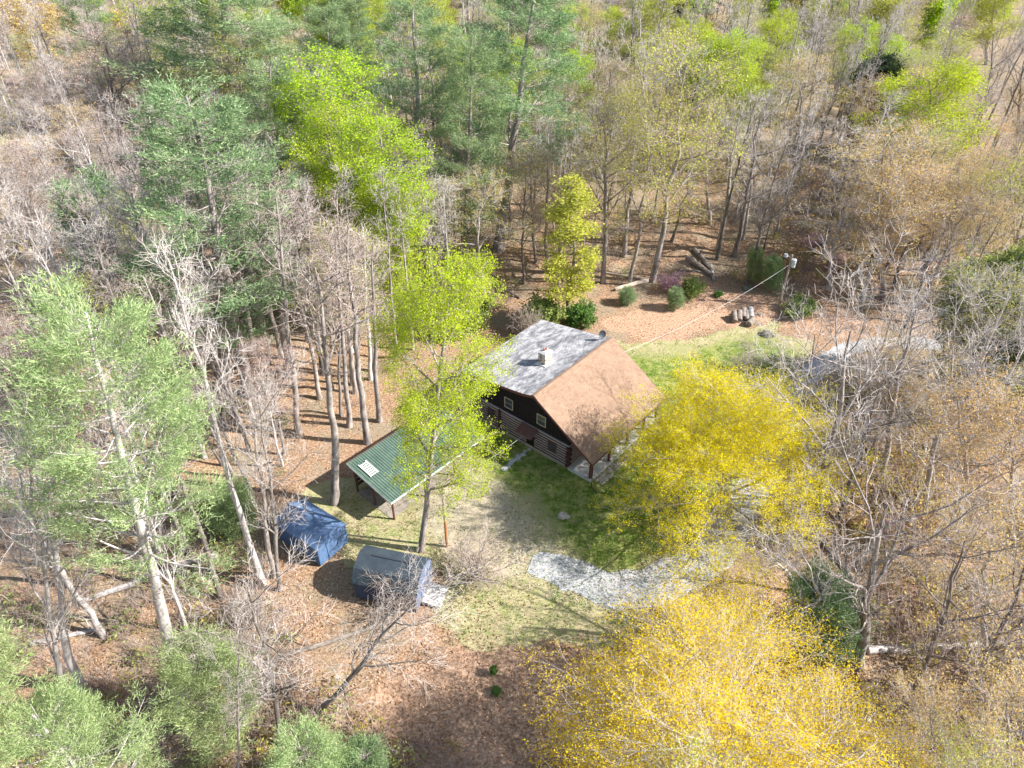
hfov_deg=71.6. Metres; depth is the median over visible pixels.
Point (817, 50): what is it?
slender tree
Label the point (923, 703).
budding tree
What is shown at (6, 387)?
bare tree
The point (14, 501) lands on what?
slender tree
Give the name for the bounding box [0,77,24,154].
poplar tree
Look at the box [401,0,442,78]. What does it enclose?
poplar tree
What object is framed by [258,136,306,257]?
slender tree
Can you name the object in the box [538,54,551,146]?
slender tree
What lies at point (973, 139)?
bare tree
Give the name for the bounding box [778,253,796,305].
utility pole
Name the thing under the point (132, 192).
slender tree
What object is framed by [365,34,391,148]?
slender tree
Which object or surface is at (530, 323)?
bare shrub
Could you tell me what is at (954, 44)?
poplar tree
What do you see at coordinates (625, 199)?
slender tree
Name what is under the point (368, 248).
bare tree
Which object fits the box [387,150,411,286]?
slender tree
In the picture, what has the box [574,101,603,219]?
slender tree
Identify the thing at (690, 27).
slender tree
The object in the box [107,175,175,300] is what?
slender tree
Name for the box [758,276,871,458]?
bare tree
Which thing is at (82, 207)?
slender tree
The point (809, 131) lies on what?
slender tree
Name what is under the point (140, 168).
slender tree
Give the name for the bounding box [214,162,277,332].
bare tree
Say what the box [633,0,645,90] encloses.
slender tree
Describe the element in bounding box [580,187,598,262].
slender tree
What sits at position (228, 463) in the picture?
slender tree
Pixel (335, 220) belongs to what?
poplar tree
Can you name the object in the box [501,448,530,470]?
flagstone path
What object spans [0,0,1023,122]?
distant forest
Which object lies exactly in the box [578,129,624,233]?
budding tree
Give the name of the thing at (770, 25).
poplar tree
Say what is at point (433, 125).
slender tree
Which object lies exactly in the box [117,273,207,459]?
slender tree
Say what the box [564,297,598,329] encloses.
green bush
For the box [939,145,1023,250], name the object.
budding tree
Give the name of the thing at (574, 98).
bare tree
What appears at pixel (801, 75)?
budding tree
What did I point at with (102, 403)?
slender tree
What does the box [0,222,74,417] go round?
slender tree
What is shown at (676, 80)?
slender tree
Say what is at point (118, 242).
slender tree
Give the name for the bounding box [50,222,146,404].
slender tree
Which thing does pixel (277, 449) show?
slender tree
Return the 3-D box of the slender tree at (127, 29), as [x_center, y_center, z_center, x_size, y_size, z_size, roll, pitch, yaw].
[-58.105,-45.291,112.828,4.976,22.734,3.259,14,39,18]
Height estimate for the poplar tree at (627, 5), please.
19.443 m
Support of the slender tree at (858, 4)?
on the ground at (316, 480)
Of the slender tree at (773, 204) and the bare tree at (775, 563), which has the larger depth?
the slender tree at (773, 204)
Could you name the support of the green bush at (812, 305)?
on the ground at (316, 480)
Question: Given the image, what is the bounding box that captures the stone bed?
[595,426,657,484]
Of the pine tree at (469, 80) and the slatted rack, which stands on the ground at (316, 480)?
the pine tree at (469, 80)
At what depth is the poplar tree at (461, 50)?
115.19 m
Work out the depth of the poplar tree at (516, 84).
104.67 m
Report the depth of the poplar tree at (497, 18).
141.69 m
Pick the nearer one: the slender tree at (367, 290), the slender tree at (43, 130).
the slender tree at (367, 290)
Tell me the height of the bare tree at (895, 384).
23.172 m
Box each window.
[298,539,304,549]
[487,407,494,419]
[504,396,512,410]
[537,413,545,427]
[547,441,556,452]
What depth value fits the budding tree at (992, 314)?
60.18 m
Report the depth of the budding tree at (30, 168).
92.34 m
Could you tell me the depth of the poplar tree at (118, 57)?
120.64 m
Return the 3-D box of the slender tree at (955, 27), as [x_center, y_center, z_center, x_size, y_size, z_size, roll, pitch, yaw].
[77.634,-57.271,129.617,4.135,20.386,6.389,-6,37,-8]
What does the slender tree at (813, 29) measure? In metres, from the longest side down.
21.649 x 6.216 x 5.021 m
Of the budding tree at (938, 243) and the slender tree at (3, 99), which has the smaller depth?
the budding tree at (938, 243)
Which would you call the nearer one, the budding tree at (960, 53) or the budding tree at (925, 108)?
the budding tree at (925, 108)
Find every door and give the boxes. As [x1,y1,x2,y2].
[325,533,339,558]
[420,578,425,599]
[424,569,428,589]
[527,437,533,446]
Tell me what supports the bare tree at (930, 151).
on the ground at (316, 480)
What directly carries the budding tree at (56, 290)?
on the ground at (316, 480)
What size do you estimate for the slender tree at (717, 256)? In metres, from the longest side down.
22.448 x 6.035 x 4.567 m
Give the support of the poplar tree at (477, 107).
on the ground at (316, 480)
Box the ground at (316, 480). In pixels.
[0,0,1023,767]
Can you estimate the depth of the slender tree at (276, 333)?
73.51 m
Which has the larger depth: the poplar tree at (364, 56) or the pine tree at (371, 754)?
the poplar tree at (364, 56)
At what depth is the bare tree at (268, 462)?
44.81 m
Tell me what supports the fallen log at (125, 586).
on the ground at (316, 480)
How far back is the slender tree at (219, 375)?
60.24 m
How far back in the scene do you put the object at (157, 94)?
104.23 m
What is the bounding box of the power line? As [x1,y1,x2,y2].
[625,265,788,351]
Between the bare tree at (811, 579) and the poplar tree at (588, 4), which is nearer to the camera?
the bare tree at (811, 579)
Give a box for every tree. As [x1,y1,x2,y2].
[0,54,26,142]
[0,57,37,177]
[0,74,59,145]
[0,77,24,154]
[0,93,56,182]
[0,97,18,165]
[0,97,136,204]
[0,124,52,260]
[0,127,81,244]
[0,133,24,221]
[0,137,68,258]
[0,138,61,276]
[0,158,80,279]
[0,163,52,291]
[0,179,72,366]
[0,184,27,302]
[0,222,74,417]
[0,240,64,361]
[0,259,238,716]
[0,292,158,718]
[0,306,62,460]
[0,313,91,439]
[0,325,40,447]
[0,410,113,693]
[0,442,72,588]
[0,453,107,639]
[0,601,36,765]
[0,665,175,767]
[1,387,75,495]
[2,201,101,391]
[3,50,69,154]
[3,95,71,200]
[4,223,129,437]
[6,28,54,119]
[6,257,104,340]
[10,279,102,447]
[14,43,77,132]
[18,100,76,179]
[19,0,74,115]
[22,56,79,150]
[22,134,81,275]
[24,266,167,435]
[25,37,65,141]
[25,298,146,528]
[26,98,115,185]
[28,65,86,169]
[28,153,100,237]
[29,324,128,534]
[31,176,120,340]
[33,49,87,165]
[37,55,94,165]
[38,160,163,302]
[43,18,162,174]
[43,31,97,86]
[46,0,136,117]
[46,78,84,175]
[47,30,99,93]
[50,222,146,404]
[51,117,125,186]
[51,366,197,635]
[54,31,105,140]
[56,183,136,348]
[61,122,104,199]
[62,44,135,151]
[62,99,133,190]
[64,203,163,418]
[65,362,166,533]
[68,75,121,162]
[70,19,136,120]
[70,71,111,144]
[70,188,128,315]
[70,310,190,556]
[71,65,127,163]
[71,173,158,374]
[73,215,169,415]
[73,359,132,476]
[76,412,162,547]
[77,81,115,180]
[80,191,161,305]
[81,235,173,454]
[82,186,162,285]
[83,11,134,138]
[84,103,122,190]
[84,278,134,366]
[84,342,180,497]
[85,171,183,397]
[87,0,189,113]
[88,85,173,199]
[89,0,339,175]
[89,369,148,470]
[92,23,138,133]
[96,90,133,169]
[97,224,153,367]
[98,213,182,335]
[101,225,165,379]
[102,69,313,398]
[102,137,182,285]
[104,47,160,151]
[106,165,166,316]
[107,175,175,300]
[108,131,142,197]
[109,36,146,111]
[110,165,194,326]
[110,203,192,319]
[112,199,197,379]
[112,354,224,601]
[113,146,173,271]
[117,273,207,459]
[117,372,152,468]
[119,0,148,83]
[119,20,150,120]
[119,23,163,77]
[120,91,173,210]
[123,86,166,164]
[124,221,181,361]
[128,225,266,586]
[129,34,172,107]
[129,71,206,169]
[132,34,168,120]
[133,132,187,251]
[134,5,182,120]
[138,121,208,276]
[139,198,228,405]
[139,534,347,746]
[143,104,184,182]
[144,620,266,767]
[147,106,202,268]
[149,167,210,285]
[153,34,198,72]
[154,137,207,247]
[154,160,199,275]
[158,96,209,225]
[161,181,198,300]
[161,202,214,348]
[163,266,232,429]
[164,123,215,291]
[164,338,234,477]
[167,66,212,138]
[167,220,231,374]
[169,5,205,95]
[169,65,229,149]
[170,283,247,433]
[172,155,224,294]
[173,254,250,452]
[174,178,217,308]
[175,49,216,160]
[177,77,211,155]
[179,1,215,98]
[179,381,221,466]
[182,164,223,287]
[184,343,335,591]
[184,378,257,504]
[185,32,285,146]
[186,183,240,322]
[187,117,231,258]
[189,35,232,146]
[189,86,231,200]
[190,16,211,101]
[190,170,224,230]
[192,581,306,767]
[194,256,259,423]
[195,88,239,179]
[199,29,231,135]
[199,71,239,116]
[199,115,264,268]
[200,156,256,351]
[201,186,255,342]
[207,46,248,83]
[209,6,245,64]
[213,37,283,138]
[213,319,256,419]
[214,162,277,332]
[215,6,239,62]
[215,367,291,578]
[219,147,275,303]
[222,172,283,358]
[225,54,332,298]
[225,331,311,455]
[226,118,275,234]
[226,225,256,317]
[227,156,274,295]
[228,10,246,64]
[230,183,323,435]
[231,5,285,67]
[235,26,272,160]
[239,158,301,231]
[240,38,401,283]
[240,132,302,327]
[242,165,324,373]
[243,45,281,133]
[245,73,272,184]
[246,254,271,365]
[247,169,330,342]
[248,166,300,263]
[249,6,269,65]
[249,79,276,138]
[250,371,283,466]
[254,11,289,62]
[255,62,277,146]
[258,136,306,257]
[259,706,359,767]
[261,229,322,399]
[262,249,387,506]
[263,188,314,312]
[264,0,282,42]
[264,41,291,166]
[267,33,312,70]
[268,34,301,125]
[269,175,328,375]
[272,190,340,312]
[272,210,322,353]
[273,15,321,72]
[276,92,388,315]
[281,126,312,247]
[282,55,306,128]
[286,216,340,335]
[287,0,340,64]
[287,154,333,317]
[288,211,415,385]
[290,242,334,389]
[291,0,370,154]
[291,180,326,372]
[292,31,318,68]
[293,225,388,416]
[295,68,317,155]
[304,218,398,445]
[305,184,363,394]
[306,13,342,73]
[310,218,367,428]
[311,0,366,34]
[313,106,441,321]
[314,540,491,728]
[317,62,340,127]
[317,196,373,289]
[319,26,385,124]
[321,0,372,70]
[323,0,375,70]
[325,162,372,348]
[330,229,409,423]
[333,229,389,372]
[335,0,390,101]
[336,728,391,767]
[337,31,387,106]
[342,36,396,141]
[343,0,394,94]
[344,219,387,380]
[352,171,428,317]
[359,165,403,357]
[360,0,468,235]
[361,56,404,174]
[362,81,387,181]
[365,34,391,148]
[366,240,520,552]
[367,112,402,183]
[372,12,415,101]
[373,33,403,108]
[374,0,407,60]
[375,39,400,176]
[381,106,408,276]
[382,12,407,86]
[386,178,415,349]
[387,0,437,59]
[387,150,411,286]
[389,12,413,118]
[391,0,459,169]
[393,45,409,157]
[396,132,445,244]
[397,11,417,88]
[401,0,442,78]
[402,80,433,137]
[404,21,424,159]
[405,52,437,137]
[407,14,435,131]
[408,158,432,293]
[409,188,445,320]
[410,127,436,305]
[410,172,472,297]
[414,158,534,291]
[416,0,460,87]
[417,20,525,280]
[420,58,447,145]
[421,173,464,291]
[422,174,459,288]
[423,135,487,273]
[427,21,461,100]
[431,17,477,189]
[432,0,462,29]
[434,78,489,154]
[442,91,516,207]
[443,0,601,252]
[447,33,489,134]
[447,133,467,253]
[449,49,510,160]
[449,63,503,190]
[454,0,508,36]
[457,0,471,39]
[462,0,481,31]
[465,0,488,46]
[467,0,509,52]
[479,86,504,218]
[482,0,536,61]
[483,0,524,43]
[484,138,559,284]
[490,54,534,137]
[492,106,521,239]
[493,35,548,173]
[501,30,551,117]
[501,156,570,262]
[514,92,563,205]
[515,557,961,767]
[521,115,568,272]
[522,139,580,241]
[524,124,599,255]
[526,44,552,168]
[528,5,545,94]
[532,21,562,119]
[532,75,579,180]
[533,170,604,318]
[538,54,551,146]
[539,24,561,69]
[542,48,599,165]
[544,0,567,54]
[546,91,583,206]
[551,1,617,121]
[551,85,609,174]
[552,1,598,94]
[553,123,600,288]
[555,27,580,128]
[555,86,670,283]
[567,16,623,159]
[570,0,603,100]
[572,32,588,120]
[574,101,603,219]
[578,3,640,97]
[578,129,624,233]
[579,25,614,148]
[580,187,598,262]
[582,13,681,180]
[583,0,625,50]
[583,52,633,176]
[588,350,906,583]
[589,60,633,139]
[592,77,653,210]
[598,0,622,93]
[598,72,701,283]
[600,0,616,68]
[605,104,663,257]
[611,19,751,282]
[614,0,648,77]
[615,43,675,143]
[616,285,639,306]
[618,0,643,115]
[619,185,636,209]
[620,0,668,63]
[623,60,687,148]
[628,28,667,173]
[629,36,678,99]
[632,0,693,102]
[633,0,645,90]
[633,2,640,72]
[635,722,755,767]
[636,21,702,137]
[644,3,693,89]
[647,0,676,124]
[648,1,673,108]
[650,269,683,291]
[653,141,725,242]
[654,89,750,225]
[654,134,675,213]
[656,0,719,45]
[663,15,726,120]
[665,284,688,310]
[666,42,694,160]
[668,30,730,150]
[677,1,703,132]
[678,0,705,102]
[681,40,716,149]
[686,58,717,181]
[687,11,724,100]
[693,0,719,68]
[694,0,719,97]
[698,25,765,157]
[701,30,775,175]
[702,103,755,251]
[703,64,834,257]
[708,42,765,144]
[711,118,794,222]
[713,18,755,169]
[714,90,769,260]
[715,18,746,107]
[717,0,735,75]
[718,1,760,66]
[720,226,951,541]
[725,503,810,584]
[726,14,770,73]
[729,0,743,28]
[732,118,772,240]
[735,476,853,659]
[739,74,790,165]
[739,108,860,283]
[740,0,760,44]
[742,11,780,83]
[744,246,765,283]
[746,70,791,184]
[749,12,792,119]
[751,6,806,128]
[754,44,820,144]
[754,49,851,176]
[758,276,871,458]
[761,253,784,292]
[762,25,792,118]
[762,181,785,252]
[767,41,810,175]
[768,1,800,102]
[769,0,812,55]
[769,109,962,300]
[771,0,788,70]
[772,103,828,239]
[773,6,809,141]
[775,87,833,222]
[775,549,882,668]
[783,0,813,101]
[786,370,1023,672]
[788,8,833,135]
[790,163,878,289]
[791,19,830,151]
[796,0,826,90]
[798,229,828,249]
[799,12,847,115]
[801,30,830,151]
[802,0,896,80]
[803,90,840,187]
[804,161,821,220]
[806,17,848,101]
[809,215,1023,481]
[813,30,875,127]
[813,46,861,160]
[815,117,881,257]
[817,55,874,201]
[819,6,860,111]
[821,15,855,116]
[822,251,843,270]
[825,15,888,130]
[827,318,952,519]
[828,0,871,106]
[828,176,927,288]
[829,16,882,141]
[829,70,900,187]
[829,328,980,450]
[832,40,865,156]
[832,131,904,250]
[833,67,890,180]
[835,129,883,227]
[836,0,872,89]
[836,86,909,238]
[836,158,957,303]
[838,49,909,159]
[840,0,1000,62]
[840,22,893,162]
[840,327,940,464]
[843,261,933,438]
[846,53,1007,218]
[846,483,1023,712]
[849,125,968,270]
[851,33,922,87]
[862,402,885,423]
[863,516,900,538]
[865,138,955,269]
[866,664,999,767]
[867,10,904,57]
[868,94,916,206]
[870,60,945,143]
[871,244,952,404]
[872,111,928,237]
[874,266,1021,512]
[876,1,907,52]
[877,15,924,65]
[877,339,1023,539]
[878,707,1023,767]
[879,162,975,289]
[883,89,958,157]
[884,103,975,246]
[885,15,909,54]
[885,45,938,82]
[887,47,949,120]
[887,112,952,244]
[894,174,1005,286]
[897,41,925,66]
[904,36,947,89]
[904,51,954,113]
[904,69,958,121]
[904,71,926,117]
[905,89,966,165]
[907,148,996,270]
[912,471,1023,660]
[913,176,1020,313]
[914,253,1023,427]
[915,150,994,254]
[916,115,1012,209]
[918,150,1008,274]
[919,217,1023,395]
[921,32,979,104]
[924,45,959,107]
[926,238,1023,412]
[926,464,1023,695]
[929,270,1023,453]
[933,26,964,89]
[934,0,1023,144]
[934,9,964,59]
[934,189,1023,286]
[935,43,1004,106]
[935,369,1023,565]
[936,89,986,162]
[937,640,1023,767]
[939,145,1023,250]
[942,47,978,93]
[944,58,994,151]
[948,115,1018,197]
[951,0,1023,64]
[952,77,1008,184]
[952,79,1004,187]
[953,271,1023,445]
[959,133,1023,257]
[961,186,1017,259]
[966,57,1006,138]
[979,97,1023,187]
[981,118,1023,250]
[983,39,1023,167]
[985,32,1023,128]
[988,33,1023,158]
[988,75,1023,154]
[988,116,1023,197]
[991,25,1023,118]
[994,156,1023,260]
[995,184,1023,247]
[996,140,1023,216]
[1000,118,1023,205]
[1001,103,1023,176]
[1004,92,1023,177]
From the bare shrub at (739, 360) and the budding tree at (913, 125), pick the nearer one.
the bare shrub at (739, 360)
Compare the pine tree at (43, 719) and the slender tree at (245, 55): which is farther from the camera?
the slender tree at (245, 55)
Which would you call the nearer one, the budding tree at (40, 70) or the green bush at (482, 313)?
the green bush at (482, 313)
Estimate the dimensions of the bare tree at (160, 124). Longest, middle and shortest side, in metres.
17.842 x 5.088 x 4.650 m
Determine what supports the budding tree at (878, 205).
on the ground at (316, 480)
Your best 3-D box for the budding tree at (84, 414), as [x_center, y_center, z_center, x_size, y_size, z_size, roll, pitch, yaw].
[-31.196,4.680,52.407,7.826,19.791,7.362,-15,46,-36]
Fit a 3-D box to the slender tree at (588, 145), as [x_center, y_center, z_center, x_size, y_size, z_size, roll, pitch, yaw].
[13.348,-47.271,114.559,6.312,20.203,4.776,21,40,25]
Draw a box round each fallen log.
[30,620,94,646]
[83,552,217,601]
[265,619,393,661]
[469,271,520,298]
[606,271,641,279]
[614,278,648,290]
[677,267,705,273]
[685,255,713,276]
[691,246,715,271]
[710,264,716,280]
[819,538,881,615]
[866,640,1023,653]
[959,610,1015,618]
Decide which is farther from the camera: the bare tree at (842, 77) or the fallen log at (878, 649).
the bare tree at (842, 77)
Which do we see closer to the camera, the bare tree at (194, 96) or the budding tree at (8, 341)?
the budding tree at (8, 341)
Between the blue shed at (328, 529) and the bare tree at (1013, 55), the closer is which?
the blue shed at (328, 529)
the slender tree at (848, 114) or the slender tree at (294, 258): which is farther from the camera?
the slender tree at (848, 114)
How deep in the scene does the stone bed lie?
63.05 m
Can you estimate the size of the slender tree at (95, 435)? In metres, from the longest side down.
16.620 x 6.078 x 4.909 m
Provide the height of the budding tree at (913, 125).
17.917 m
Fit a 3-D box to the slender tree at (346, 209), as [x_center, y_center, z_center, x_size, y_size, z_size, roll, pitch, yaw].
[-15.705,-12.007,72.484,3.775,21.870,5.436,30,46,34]
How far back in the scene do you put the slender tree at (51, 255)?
59.18 m
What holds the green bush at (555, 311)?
on the ground at (316, 480)
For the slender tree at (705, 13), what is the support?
on the ground at (316, 480)
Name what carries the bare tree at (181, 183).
on the ground at (316, 480)
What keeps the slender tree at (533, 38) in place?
on the ground at (316, 480)
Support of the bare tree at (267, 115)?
on the ground at (316, 480)
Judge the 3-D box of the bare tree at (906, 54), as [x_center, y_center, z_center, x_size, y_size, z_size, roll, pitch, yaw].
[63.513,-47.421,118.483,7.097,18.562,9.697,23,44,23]
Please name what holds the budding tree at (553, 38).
on the ground at (316, 480)
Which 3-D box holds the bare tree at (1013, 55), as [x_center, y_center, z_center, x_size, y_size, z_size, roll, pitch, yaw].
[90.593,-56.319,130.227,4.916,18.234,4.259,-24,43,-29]
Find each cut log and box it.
[731,310,737,322]
[737,309,741,321]
[740,307,746,319]
[744,309,749,320]
[745,316,755,326]
[747,306,753,316]
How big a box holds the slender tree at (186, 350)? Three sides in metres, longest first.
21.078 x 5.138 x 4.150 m
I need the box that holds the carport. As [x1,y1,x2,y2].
[346,405,483,519]
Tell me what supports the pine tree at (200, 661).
on the ground at (316, 480)
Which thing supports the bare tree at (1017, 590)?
on the ground at (316, 480)
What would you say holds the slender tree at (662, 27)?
on the ground at (316, 480)
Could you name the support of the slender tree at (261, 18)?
on the ground at (316, 480)
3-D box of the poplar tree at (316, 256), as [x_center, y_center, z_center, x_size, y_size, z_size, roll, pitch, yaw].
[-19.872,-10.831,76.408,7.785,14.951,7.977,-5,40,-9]
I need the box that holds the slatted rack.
[358,460,378,476]
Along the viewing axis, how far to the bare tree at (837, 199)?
87.64 m
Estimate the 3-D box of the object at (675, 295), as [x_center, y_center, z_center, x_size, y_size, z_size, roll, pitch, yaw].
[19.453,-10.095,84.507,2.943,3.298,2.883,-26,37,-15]
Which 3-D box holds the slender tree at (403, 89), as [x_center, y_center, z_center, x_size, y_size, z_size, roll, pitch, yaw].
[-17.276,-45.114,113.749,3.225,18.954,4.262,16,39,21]
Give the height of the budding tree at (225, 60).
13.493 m
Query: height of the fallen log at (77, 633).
0.678 m
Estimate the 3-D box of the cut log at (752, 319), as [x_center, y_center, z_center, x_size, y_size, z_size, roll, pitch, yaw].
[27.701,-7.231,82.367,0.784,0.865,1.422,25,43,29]
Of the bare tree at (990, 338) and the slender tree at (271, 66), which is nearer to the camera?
the bare tree at (990, 338)
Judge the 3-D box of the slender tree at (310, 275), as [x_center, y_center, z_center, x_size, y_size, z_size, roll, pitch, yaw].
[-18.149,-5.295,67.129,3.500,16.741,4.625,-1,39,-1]
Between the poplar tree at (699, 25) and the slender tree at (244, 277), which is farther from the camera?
the poplar tree at (699, 25)
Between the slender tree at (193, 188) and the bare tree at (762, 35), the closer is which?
the slender tree at (193, 188)
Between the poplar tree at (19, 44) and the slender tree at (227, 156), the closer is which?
the slender tree at (227, 156)
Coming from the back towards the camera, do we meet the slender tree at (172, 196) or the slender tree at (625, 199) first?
the slender tree at (625, 199)
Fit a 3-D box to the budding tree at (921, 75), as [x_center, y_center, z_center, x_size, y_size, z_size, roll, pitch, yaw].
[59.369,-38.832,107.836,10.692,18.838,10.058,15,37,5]
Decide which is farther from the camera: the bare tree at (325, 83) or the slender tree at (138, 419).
the bare tree at (325, 83)
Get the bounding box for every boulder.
[558,512,570,519]
[742,285,753,291]
[759,330,775,337]
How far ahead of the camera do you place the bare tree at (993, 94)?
104.63 m
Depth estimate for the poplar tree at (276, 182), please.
84.53 m
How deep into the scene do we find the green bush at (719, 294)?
87.16 m
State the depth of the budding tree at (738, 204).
95.77 m
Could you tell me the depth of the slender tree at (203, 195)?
76.51 m
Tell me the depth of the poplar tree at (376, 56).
116.60 m
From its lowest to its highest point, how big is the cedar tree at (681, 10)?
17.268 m
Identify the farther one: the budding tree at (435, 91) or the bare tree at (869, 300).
the budding tree at (435, 91)
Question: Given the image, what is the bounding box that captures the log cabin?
[461,319,665,492]
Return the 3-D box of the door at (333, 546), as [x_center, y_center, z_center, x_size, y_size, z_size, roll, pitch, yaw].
[-13.811,12.515,54.873,0.087,1.860,1.160,23,42,27]
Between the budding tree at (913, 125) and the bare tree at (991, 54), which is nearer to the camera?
the budding tree at (913, 125)
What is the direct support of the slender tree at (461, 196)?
on the ground at (316, 480)
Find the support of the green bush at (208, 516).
on the ground at (316, 480)
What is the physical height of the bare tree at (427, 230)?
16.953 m
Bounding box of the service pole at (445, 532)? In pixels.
[441,485,447,546]
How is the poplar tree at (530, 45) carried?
on the ground at (316, 480)
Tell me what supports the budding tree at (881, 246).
on the ground at (316, 480)
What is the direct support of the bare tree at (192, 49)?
on the ground at (316, 480)
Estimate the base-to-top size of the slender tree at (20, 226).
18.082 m
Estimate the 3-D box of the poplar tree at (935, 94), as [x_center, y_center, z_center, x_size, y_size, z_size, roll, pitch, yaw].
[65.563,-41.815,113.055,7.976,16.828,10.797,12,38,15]
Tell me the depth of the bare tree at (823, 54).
138.54 m
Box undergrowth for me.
[0,140,1023,767]
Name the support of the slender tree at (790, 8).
on the ground at (316, 480)
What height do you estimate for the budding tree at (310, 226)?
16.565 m
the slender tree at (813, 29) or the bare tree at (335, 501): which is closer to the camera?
the bare tree at (335, 501)
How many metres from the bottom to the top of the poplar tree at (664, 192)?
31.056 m
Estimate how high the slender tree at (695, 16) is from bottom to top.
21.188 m
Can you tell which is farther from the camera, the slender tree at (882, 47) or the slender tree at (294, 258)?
the slender tree at (882, 47)
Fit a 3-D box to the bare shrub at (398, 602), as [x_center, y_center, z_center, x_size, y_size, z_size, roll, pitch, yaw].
[-8.361,15.188,49.811,5.567,4.408,6.810,7,37,5]
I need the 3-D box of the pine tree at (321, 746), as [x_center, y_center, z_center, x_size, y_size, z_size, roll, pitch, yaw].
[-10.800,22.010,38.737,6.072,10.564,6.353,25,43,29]
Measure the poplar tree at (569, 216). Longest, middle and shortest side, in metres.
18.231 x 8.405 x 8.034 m
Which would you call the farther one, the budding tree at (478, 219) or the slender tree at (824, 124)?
the slender tree at (824, 124)
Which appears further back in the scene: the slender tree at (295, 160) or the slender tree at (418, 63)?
the slender tree at (418, 63)
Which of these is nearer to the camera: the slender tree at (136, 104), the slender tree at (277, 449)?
the slender tree at (277, 449)
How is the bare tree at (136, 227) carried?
on the ground at (316, 480)
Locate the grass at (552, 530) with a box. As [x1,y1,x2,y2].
[309,324,808,657]
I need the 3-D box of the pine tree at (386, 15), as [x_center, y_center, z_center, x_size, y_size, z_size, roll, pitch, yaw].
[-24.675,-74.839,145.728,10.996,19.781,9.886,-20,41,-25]
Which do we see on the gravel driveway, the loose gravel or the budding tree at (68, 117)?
the loose gravel
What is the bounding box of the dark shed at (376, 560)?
[351,545,448,612]
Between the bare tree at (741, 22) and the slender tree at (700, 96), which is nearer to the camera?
the slender tree at (700, 96)
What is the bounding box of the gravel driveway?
[527,337,945,609]
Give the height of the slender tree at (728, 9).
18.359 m
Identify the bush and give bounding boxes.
[200,488,248,538]
[206,472,261,544]
[441,287,498,338]
[489,664,498,676]
[490,685,501,697]
[518,288,567,325]
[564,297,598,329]
[565,317,582,327]
[678,275,706,300]
[712,291,723,297]
[778,291,818,319]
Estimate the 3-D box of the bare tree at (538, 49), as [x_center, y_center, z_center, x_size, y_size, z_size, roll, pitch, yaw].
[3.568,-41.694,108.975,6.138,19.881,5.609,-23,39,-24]
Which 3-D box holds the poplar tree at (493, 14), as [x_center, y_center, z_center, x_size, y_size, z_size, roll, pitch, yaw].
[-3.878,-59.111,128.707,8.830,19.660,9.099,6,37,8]
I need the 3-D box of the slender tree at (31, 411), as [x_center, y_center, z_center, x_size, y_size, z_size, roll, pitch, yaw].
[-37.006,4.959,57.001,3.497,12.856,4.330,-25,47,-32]
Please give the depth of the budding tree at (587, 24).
118.91 m
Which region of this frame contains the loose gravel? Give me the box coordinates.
[498,497,730,618]
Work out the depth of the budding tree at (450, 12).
143.49 m
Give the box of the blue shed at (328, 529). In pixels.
[277,499,348,565]
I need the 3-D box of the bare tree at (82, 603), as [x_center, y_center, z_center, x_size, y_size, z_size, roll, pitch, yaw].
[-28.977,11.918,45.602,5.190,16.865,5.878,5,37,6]
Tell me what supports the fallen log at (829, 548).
on the ground at (316, 480)
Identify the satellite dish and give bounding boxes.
[599,330,605,338]
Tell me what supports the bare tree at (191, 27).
on the ground at (316, 480)
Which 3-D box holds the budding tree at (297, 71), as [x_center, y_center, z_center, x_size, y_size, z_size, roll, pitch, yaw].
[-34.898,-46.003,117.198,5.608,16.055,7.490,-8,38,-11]
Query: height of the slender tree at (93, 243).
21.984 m
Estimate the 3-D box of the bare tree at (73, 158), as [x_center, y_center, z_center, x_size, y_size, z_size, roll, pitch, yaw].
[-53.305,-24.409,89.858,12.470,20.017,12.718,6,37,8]
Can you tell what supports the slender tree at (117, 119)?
on the ground at (316, 480)
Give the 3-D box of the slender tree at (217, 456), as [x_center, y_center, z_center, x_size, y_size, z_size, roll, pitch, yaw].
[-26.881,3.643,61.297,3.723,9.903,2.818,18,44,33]
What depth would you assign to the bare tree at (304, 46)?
118.15 m
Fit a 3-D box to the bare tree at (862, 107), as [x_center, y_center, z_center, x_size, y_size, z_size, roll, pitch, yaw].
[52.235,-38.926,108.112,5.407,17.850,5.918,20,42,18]
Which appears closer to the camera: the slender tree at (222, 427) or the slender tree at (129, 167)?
the slender tree at (222, 427)
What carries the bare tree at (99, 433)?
on the ground at (316, 480)
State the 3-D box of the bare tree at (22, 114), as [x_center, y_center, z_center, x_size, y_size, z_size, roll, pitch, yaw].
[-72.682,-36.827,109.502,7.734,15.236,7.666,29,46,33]
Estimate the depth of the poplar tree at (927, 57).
115.89 m
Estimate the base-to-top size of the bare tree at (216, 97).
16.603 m
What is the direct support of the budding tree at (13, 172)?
on the ground at (316, 480)
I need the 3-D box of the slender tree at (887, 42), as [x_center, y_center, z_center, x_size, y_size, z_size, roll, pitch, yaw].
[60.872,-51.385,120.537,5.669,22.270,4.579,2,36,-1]
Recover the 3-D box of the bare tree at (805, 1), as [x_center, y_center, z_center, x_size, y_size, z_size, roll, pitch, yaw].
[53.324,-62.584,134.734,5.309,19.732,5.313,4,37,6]
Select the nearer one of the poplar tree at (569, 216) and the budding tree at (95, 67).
the poplar tree at (569, 216)
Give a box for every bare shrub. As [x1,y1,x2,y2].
[217,565,277,636]
[355,569,433,649]
[427,515,531,597]
[503,303,548,332]
[706,330,768,377]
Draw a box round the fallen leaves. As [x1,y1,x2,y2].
[0,229,1005,767]
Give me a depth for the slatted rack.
58.79 m
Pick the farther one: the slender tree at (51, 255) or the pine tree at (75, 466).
the slender tree at (51, 255)

